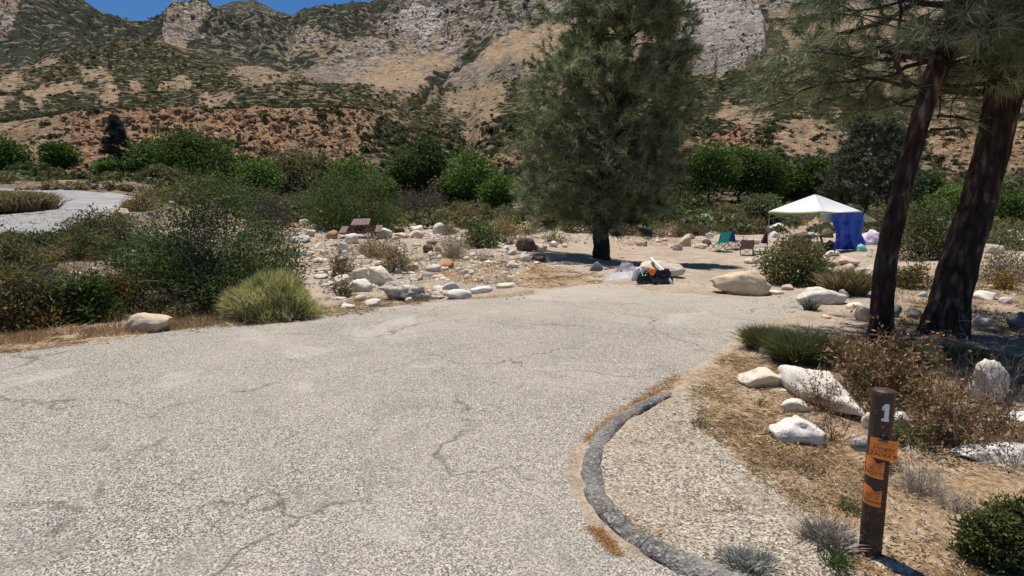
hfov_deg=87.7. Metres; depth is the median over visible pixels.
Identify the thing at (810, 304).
grass clump
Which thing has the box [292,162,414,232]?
shrub
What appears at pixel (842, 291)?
stone
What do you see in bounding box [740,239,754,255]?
folding chair
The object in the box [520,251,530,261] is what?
stone
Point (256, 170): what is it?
broadleaf tree
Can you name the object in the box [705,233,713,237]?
stone
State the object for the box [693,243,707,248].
boulder
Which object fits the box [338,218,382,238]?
picnic table
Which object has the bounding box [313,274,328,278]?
boulder
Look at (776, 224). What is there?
boulder
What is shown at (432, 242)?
stone
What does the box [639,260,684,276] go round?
boulder
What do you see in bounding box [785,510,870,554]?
grass clump
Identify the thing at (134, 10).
sky
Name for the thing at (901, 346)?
grass clump
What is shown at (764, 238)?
folded lounger
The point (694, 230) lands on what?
shrub
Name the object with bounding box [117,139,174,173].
broadleaf tree
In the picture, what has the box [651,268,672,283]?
trash bag
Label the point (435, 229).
stone
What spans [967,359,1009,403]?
boulder
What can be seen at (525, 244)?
boulder
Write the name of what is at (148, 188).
shrub
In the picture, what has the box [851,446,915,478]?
dead bush
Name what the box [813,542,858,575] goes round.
shrub
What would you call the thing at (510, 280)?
dry bush
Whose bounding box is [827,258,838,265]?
boulder
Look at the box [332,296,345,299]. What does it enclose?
boulder
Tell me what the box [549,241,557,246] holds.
stone
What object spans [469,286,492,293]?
boulder
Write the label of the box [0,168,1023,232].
valley brush
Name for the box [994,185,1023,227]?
broadleaf tree
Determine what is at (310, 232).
stone
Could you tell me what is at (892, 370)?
dry bush
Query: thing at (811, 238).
picnic table
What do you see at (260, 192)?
shrub
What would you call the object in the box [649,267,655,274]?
orange cloth
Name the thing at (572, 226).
shrub
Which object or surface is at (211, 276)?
shrub
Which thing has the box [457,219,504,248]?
shrub
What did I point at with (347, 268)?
dry bush
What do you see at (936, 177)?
broadleaf tree
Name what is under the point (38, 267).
dead bush
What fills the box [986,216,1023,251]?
shrub
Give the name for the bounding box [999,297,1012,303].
stone
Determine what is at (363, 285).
boulder
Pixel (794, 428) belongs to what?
boulder
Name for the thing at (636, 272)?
white bag
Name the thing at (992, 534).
shrub
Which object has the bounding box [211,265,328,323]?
clump
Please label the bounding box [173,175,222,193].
shrub
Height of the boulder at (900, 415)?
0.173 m
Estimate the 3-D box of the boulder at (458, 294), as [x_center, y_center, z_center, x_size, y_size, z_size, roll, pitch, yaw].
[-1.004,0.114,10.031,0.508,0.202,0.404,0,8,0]
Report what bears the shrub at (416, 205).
on the ground at (642, 486)
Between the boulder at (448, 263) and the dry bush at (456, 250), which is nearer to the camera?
the boulder at (448, 263)
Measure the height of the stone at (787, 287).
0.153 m
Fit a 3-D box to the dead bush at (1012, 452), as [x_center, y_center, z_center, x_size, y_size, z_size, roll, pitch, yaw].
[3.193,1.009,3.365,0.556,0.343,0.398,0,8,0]
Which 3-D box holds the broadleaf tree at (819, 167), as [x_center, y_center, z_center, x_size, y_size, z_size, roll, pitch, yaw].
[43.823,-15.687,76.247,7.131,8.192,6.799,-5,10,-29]
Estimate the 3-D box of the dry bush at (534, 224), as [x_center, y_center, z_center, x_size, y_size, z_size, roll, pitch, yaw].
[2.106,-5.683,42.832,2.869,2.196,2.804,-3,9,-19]
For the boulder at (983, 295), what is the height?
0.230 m
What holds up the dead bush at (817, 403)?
on the ground at (642, 486)
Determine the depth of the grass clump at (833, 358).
5.59 m
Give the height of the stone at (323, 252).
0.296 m
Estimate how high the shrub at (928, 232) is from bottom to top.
3.044 m
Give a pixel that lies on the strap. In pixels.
(659, 266)
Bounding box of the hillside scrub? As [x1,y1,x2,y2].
[0,0,1023,206]
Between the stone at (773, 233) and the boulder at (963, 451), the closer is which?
the boulder at (963, 451)
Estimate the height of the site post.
0.914 m
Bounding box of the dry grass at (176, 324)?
[0,208,1023,561]
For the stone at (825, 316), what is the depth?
7.98 m
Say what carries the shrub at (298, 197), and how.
on the ground at (642, 486)
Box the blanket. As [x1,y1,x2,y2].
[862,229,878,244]
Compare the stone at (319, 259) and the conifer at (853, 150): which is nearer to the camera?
the stone at (319, 259)
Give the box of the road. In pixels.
[0,188,140,235]
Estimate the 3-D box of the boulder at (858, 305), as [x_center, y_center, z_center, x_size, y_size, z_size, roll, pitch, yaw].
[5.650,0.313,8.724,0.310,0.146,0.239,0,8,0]
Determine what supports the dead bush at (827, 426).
on the ground at (642, 486)
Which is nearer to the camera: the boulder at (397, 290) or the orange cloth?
the boulder at (397, 290)
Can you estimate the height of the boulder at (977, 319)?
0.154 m
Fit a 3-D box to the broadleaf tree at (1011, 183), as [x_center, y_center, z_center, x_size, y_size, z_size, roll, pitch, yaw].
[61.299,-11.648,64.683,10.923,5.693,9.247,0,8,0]
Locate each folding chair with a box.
[708,231,731,251]
[722,230,743,249]
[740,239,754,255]
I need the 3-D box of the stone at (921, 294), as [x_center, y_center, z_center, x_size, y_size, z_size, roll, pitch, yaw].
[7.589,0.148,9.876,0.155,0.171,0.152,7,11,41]
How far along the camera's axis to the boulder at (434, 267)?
13.53 m
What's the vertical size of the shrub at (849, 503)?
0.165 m
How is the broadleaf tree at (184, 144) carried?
on the ground at (642, 486)
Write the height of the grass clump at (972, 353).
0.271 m
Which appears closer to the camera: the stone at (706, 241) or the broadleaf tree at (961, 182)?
the stone at (706, 241)
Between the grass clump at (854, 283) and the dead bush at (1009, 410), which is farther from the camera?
the grass clump at (854, 283)
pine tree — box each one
[494,0,715,260]
[727,0,1023,346]
[740,0,1023,338]
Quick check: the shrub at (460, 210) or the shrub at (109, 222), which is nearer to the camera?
the shrub at (109, 222)
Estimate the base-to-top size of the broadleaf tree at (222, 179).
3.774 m
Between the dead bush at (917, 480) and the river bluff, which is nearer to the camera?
the dead bush at (917, 480)
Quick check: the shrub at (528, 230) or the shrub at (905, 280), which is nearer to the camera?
the shrub at (905, 280)
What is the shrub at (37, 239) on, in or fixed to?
on the ground at (642, 486)
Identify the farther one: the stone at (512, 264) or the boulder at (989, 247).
the boulder at (989, 247)
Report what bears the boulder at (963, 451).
on the ground at (642, 486)
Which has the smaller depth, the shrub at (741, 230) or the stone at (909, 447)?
the stone at (909, 447)
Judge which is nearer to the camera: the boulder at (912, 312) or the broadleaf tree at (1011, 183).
the boulder at (912, 312)
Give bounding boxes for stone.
[299,219,309,225]
[305,230,315,235]
[307,224,318,231]
[313,257,322,262]
[319,249,328,255]
[325,230,337,238]
[336,242,348,250]
[344,233,358,243]
[394,228,404,232]
[394,268,403,272]
[395,232,406,237]
[409,225,422,231]
[421,271,432,276]
[423,244,432,252]
[426,240,436,244]
[432,286,442,290]
[433,223,446,233]
[462,269,474,274]
[506,262,518,267]
[508,249,515,254]
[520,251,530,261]
[534,245,546,251]
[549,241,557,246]
[589,261,602,271]
[634,240,641,245]
[673,243,682,250]
[702,239,710,245]
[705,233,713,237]
[744,258,757,263]
[769,231,778,237]
[781,284,793,289]
[821,314,831,318]
[839,289,849,297]
[841,263,854,271]
[894,304,901,317]
[903,445,915,451]
[917,292,926,296]
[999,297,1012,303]
[1003,399,1019,406]
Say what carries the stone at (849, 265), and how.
on the ground at (642, 486)
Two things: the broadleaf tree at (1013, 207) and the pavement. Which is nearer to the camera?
the pavement
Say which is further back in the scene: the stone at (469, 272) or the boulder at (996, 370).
the stone at (469, 272)
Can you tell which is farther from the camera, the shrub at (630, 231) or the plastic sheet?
the shrub at (630, 231)
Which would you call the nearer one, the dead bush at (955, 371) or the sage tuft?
the sage tuft
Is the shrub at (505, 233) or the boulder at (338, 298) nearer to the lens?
the boulder at (338, 298)
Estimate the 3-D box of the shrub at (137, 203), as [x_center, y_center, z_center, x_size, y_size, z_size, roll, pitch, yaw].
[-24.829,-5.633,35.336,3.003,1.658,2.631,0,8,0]
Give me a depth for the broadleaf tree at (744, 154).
72.86 m
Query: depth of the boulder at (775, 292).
10.24 m
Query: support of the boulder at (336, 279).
on the ground at (642, 486)
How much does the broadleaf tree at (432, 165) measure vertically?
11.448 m
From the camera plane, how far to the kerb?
2.79 m
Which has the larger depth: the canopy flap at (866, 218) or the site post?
the canopy flap at (866, 218)
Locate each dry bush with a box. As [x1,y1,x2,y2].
[323,235,357,276]
[329,273,357,296]
[350,222,403,258]
[361,229,422,273]
[423,216,489,259]
[471,241,502,260]
[485,272,527,284]
[521,206,557,228]
[538,226,569,243]
[813,304,982,414]
[848,330,1023,466]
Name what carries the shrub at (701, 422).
on the ground at (642, 486)
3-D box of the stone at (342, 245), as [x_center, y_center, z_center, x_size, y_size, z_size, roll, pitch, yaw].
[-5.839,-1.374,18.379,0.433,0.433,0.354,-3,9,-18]
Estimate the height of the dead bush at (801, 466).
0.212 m
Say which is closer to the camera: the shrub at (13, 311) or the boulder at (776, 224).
the shrub at (13, 311)
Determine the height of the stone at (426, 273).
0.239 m
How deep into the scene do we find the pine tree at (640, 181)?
17.23 m
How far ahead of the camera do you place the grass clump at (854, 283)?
9.92 m
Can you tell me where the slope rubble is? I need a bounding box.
[0,0,1023,186]
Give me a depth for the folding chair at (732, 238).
26.42 m
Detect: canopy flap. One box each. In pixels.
[820,213,835,221]
[863,214,875,221]
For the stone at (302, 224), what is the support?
on the ground at (642, 486)
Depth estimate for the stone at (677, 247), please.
26.16 m
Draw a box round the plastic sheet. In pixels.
[604,271,632,280]
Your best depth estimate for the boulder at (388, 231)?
22.91 m
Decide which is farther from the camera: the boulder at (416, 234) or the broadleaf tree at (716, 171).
the broadleaf tree at (716, 171)
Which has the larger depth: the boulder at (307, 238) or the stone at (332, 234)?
the stone at (332, 234)
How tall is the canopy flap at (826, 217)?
0.418 m
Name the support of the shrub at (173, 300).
on the ground at (642, 486)
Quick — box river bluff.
[0,106,1023,206]
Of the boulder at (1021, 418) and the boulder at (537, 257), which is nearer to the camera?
the boulder at (1021, 418)
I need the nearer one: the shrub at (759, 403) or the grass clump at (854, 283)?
the shrub at (759, 403)
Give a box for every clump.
[0,189,72,211]
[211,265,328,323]
[721,321,797,349]
[747,320,859,367]
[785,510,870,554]
[796,296,823,309]
[809,265,872,295]
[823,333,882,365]
[881,339,954,367]
[930,340,1009,367]
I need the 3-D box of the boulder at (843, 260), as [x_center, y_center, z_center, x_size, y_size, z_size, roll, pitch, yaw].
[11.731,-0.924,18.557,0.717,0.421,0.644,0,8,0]
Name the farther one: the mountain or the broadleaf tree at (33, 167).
the mountain
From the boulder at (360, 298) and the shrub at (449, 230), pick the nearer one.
the boulder at (360, 298)
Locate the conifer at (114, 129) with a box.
[97,113,133,161]
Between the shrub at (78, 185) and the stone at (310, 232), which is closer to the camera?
the stone at (310, 232)
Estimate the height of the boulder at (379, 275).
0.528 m
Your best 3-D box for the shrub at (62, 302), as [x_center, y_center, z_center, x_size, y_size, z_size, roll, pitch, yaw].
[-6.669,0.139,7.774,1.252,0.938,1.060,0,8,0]
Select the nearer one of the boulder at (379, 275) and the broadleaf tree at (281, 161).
the boulder at (379, 275)
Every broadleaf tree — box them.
[0,130,38,170]
[3,160,63,173]
[35,139,81,171]
[86,157,131,173]
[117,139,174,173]
[136,161,194,185]
[139,119,253,178]
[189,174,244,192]
[198,140,263,182]
[229,154,287,200]
[256,142,314,192]
[282,147,337,193]
[323,148,381,196]
[364,170,402,202]
[379,145,424,198]
[399,132,452,196]
[425,170,475,200]
[437,140,512,201]
[473,170,520,209]
[523,168,596,201]
[664,154,719,202]
[679,139,749,204]
[718,138,771,202]
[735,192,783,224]
[739,144,804,202]
[776,156,813,201]
[794,150,841,196]
[911,169,951,210]
[922,181,962,222]
[948,179,1002,201]
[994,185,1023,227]
[1000,169,1023,199]
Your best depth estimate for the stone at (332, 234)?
21.74 m
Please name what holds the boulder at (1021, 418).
on the ground at (642, 486)
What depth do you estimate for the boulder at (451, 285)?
10.82 m
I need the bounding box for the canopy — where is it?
[767,194,861,246]
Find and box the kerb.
[580,392,745,575]
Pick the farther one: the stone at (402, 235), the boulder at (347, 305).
the stone at (402, 235)
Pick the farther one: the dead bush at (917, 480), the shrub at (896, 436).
the shrub at (896, 436)
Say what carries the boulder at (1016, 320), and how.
on the ground at (642, 486)
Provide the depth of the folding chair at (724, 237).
25.74 m
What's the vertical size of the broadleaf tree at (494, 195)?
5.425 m
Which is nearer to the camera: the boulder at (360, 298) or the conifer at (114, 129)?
the boulder at (360, 298)
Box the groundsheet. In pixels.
[615,262,636,272]
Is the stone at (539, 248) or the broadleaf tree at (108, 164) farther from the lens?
the broadleaf tree at (108, 164)
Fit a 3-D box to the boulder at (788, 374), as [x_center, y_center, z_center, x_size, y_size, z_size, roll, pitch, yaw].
[2.666,0.887,4.576,0.393,0.328,1.072,-1,8,-6]
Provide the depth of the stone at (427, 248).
18.20 m
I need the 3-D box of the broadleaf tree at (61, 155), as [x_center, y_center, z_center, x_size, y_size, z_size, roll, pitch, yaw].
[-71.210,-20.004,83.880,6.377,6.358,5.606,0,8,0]
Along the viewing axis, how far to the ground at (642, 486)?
3.76 m
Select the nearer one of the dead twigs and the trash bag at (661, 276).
the dead twigs
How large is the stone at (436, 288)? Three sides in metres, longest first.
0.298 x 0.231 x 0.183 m
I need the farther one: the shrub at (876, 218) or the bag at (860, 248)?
the shrub at (876, 218)
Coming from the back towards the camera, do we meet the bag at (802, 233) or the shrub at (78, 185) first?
the shrub at (78, 185)
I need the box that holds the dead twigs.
[719,497,762,517]
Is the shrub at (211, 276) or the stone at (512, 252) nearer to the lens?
the shrub at (211, 276)
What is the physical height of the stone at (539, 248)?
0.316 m
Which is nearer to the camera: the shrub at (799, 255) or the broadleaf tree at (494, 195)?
the shrub at (799, 255)
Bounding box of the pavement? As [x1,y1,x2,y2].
[0,283,804,575]
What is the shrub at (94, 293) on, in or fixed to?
on the ground at (642, 486)
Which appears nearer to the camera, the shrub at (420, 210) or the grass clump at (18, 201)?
the grass clump at (18, 201)
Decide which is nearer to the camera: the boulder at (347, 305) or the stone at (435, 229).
the boulder at (347, 305)
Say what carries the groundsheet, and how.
on the ground at (642, 486)
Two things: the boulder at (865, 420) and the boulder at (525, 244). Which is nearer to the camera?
the boulder at (865, 420)
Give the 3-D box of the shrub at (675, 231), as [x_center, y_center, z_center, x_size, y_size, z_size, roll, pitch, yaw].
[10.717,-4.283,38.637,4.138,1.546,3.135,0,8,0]
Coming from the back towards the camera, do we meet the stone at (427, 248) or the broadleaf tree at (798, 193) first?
the broadleaf tree at (798, 193)
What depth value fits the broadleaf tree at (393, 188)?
73.83 m
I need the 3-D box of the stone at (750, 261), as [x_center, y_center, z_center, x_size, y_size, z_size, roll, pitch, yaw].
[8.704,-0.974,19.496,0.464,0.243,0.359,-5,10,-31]
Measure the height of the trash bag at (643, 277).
0.315 m
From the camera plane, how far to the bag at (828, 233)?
36.98 m
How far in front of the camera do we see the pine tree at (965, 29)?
6.21 m
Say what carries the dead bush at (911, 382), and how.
on the ground at (642, 486)
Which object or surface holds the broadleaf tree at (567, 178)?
on the ground at (642, 486)
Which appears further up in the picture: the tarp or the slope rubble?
the slope rubble
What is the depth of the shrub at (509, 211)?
53.11 m
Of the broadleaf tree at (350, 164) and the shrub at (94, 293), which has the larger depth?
the broadleaf tree at (350, 164)
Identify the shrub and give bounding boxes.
[0,224,74,278]
[0,228,54,251]
[0,254,76,332]
[13,180,168,191]
[15,266,87,324]
[35,225,146,261]
[39,202,157,250]
[50,267,134,325]
[88,224,198,296]
[101,266,151,310]
[105,145,325,314]
[111,190,162,211]
[133,280,213,317]
[135,181,214,205]
[137,184,172,196]
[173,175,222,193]
[204,176,283,207]
[232,188,310,242]
[277,165,347,213]
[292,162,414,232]
[377,181,455,212]
[411,207,442,217]
[430,198,488,220]
[434,223,459,234]
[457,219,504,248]
[472,216,543,235]
[484,214,525,242]
[492,203,528,217]
[553,209,593,233]
[609,216,646,235]
[631,218,690,237]
[643,181,724,227]
[680,221,714,235]
[689,417,709,428]
[715,209,775,234]
[742,223,838,287]
[750,392,773,407]
[764,199,812,225]
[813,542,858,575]
[832,491,861,514]
[854,196,923,234]
[869,190,959,261]
[892,418,945,451]
[896,255,934,290]
[942,490,1023,575]
[978,243,1023,282]
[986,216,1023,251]
[988,268,1023,290]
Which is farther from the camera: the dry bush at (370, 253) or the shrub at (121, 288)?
the dry bush at (370, 253)
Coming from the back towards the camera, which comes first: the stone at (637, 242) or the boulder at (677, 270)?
the stone at (637, 242)
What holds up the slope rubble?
on the mountain
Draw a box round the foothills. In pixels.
[0,30,1023,140]
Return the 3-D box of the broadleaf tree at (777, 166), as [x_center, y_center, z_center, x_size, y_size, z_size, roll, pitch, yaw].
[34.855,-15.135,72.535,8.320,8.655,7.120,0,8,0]
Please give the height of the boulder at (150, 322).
0.295 m
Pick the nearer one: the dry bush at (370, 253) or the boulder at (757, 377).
the boulder at (757, 377)
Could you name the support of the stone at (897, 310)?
on the ground at (642, 486)
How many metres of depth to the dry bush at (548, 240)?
25.80 m
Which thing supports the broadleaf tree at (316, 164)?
on the ground at (642, 486)
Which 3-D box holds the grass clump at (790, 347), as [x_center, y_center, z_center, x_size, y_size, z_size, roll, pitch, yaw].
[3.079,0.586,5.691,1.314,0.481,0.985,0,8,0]
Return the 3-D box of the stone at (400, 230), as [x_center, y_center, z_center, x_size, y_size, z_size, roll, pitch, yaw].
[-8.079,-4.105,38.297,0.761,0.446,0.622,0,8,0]
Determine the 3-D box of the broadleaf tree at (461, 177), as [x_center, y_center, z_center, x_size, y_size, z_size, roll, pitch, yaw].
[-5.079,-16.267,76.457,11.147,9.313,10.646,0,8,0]
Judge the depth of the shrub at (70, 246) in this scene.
16.84 m
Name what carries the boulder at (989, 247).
on the ground at (642, 486)
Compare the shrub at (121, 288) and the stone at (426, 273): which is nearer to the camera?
the shrub at (121, 288)
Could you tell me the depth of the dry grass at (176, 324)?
7.58 m
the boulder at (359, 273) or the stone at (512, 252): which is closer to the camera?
the boulder at (359, 273)
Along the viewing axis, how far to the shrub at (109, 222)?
18.28 m
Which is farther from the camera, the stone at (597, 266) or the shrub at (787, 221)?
the shrub at (787, 221)
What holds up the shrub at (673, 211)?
on the ground at (642, 486)
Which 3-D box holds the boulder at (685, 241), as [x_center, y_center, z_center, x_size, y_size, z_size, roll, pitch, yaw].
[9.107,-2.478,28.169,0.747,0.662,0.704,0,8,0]
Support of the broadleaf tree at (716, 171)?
on the ground at (642, 486)
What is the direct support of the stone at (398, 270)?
on the ground at (642, 486)
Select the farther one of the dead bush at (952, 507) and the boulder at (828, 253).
the boulder at (828, 253)
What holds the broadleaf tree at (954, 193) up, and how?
on the ground at (642, 486)
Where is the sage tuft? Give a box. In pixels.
[709,538,792,575]
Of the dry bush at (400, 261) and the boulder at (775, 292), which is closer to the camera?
the boulder at (775, 292)
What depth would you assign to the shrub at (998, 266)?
12.36 m
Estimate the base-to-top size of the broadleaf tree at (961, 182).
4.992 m
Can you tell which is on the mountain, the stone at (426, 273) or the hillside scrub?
the hillside scrub
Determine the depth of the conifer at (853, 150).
53.41 m
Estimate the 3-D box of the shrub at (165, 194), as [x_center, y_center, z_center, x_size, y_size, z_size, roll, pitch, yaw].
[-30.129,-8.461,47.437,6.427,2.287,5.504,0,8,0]
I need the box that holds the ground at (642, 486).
[0,180,1023,575]
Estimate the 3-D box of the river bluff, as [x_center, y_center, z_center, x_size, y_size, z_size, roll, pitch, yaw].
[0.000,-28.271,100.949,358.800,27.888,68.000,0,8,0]
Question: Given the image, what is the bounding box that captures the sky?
[85,0,373,20]
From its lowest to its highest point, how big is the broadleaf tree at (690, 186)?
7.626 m
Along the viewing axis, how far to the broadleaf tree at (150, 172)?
70.85 m
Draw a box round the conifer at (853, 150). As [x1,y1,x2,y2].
[814,87,934,214]
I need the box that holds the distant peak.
[216,0,290,17]
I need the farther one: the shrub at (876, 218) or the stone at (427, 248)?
the shrub at (876, 218)
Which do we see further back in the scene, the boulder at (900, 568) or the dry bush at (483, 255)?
the dry bush at (483, 255)
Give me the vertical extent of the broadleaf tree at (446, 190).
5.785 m
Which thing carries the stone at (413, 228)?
on the ground at (642, 486)
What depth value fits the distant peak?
1073.12 m
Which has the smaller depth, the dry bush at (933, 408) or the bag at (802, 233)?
the dry bush at (933, 408)
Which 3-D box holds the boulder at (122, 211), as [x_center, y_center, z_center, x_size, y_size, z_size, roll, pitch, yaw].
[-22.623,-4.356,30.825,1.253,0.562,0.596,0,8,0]
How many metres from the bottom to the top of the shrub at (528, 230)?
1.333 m
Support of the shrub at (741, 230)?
on the ground at (642, 486)
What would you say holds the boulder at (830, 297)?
on the ground at (642, 486)
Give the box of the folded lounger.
[760,229,767,242]
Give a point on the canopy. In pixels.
(815, 204)
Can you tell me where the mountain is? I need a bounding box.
[0,0,985,101]
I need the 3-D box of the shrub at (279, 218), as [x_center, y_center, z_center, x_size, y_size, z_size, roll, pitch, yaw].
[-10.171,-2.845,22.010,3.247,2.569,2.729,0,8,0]
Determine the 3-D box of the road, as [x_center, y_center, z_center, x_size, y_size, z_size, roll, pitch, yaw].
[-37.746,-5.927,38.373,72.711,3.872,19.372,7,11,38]
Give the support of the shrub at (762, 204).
on the ground at (642, 486)
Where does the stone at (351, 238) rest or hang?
on the ground at (642, 486)
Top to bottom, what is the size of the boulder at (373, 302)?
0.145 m
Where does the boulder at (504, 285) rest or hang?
on the ground at (642, 486)
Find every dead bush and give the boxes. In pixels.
[11,248,74,293]
[765,444,832,477]
[768,353,868,422]
[793,354,869,445]
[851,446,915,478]
[870,359,943,400]
[888,444,973,500]
[914,330,1023,390]
[921,320,1023,439]
[921,479,983,518]
[966,421,1023,471]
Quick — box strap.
[650,257,673,283]
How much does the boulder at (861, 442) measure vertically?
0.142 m
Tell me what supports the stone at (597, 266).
on the ground at (642, 486)
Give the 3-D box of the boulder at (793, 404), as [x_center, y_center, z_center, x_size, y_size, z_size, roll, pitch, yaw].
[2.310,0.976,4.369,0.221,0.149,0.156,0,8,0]
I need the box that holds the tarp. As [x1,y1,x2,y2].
[832,212,865,249]
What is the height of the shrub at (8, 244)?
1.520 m
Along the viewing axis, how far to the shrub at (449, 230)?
33.98 m
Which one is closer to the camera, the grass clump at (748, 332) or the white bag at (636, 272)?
the grass clump at (748, 332)
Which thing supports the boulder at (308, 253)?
on the ground at (642, 486)
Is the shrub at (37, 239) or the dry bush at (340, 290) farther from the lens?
the shrub at (37, 239)
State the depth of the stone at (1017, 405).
4.47 m
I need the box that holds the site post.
[858,387,898,558]
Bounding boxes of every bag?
[631,267,642,280]
[636,271,651,283]
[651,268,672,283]
[793,231,810,241]
[819,228,833,237]
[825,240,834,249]
[853,244,866,251]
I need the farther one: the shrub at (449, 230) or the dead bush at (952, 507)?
the shrub at (449, 230)
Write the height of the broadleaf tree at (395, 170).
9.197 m
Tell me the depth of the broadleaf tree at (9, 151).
81.10 m
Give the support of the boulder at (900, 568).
on the ground at (642, 486)
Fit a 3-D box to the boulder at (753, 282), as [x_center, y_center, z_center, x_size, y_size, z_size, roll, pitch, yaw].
[4.431,-0.048,10.375,1.118,0.618,0.439,3,9,17]
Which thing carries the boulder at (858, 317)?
on the ground at (642, 486)
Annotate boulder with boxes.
[110,208,129,215]
[124,312,172,332]
[290,235,309,242]
[290,250,314,255]
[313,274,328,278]
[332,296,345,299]
[333,274,351,285]
[341,303,355,308]
[349,279,372,291]
[350,268,368,278]
[353,295,366,301]
[364,298,380,305]
[368,265,393,285]
[377,228,391,238]
[378,281,431,300]
[409,230,423,237]
[425,264,441,271]
[437,260,453,267]
[442,282,458,289]
[445,289,471,298]
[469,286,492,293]
[496,283,517,288]
[515,237,535,250]
[531,254,545,261]
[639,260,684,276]
[679,235,690,246]
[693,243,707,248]
[710,270,770,295]
[737,367,782,387]
[768,415,827,445]
[769,223,783,231]
[769,290,783,293]
[778,365,864,415]
[780,398,808,412]
[795,286,847,304]
[824,250,839,255]
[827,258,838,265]
[838,255,860,265]
[846,302,866,309]
[849,437,866,451]
[854,308,869,321]
[861,412,868,427]
[873,557,915,573]
[893,411,909,428]
[906,307,921,318]
[952,442,1023,465]
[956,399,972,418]
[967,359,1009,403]
[972,316,996,325]
[973,290,996,299]
[983,244,1004,253]
[1005,411,1023,421]
[1006,312,1023,330]
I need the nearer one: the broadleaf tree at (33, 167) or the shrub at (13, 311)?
the shrub at (13, 311)
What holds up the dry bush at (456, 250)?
on the ground at (642, 486)
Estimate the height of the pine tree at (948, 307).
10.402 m
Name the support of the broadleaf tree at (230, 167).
on the ground at (642, 486)
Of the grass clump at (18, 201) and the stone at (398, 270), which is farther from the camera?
the grass clump at (18, 201)
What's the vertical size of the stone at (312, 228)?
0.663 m
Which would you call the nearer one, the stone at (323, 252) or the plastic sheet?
the plastic sheet
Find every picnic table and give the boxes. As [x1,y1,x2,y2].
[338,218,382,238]
[792,235,834,247]
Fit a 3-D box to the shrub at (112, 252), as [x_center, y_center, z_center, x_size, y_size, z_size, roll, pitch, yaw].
[-6.801,-0.358,10.328,2.586,1.751,2.004,0,8,0]

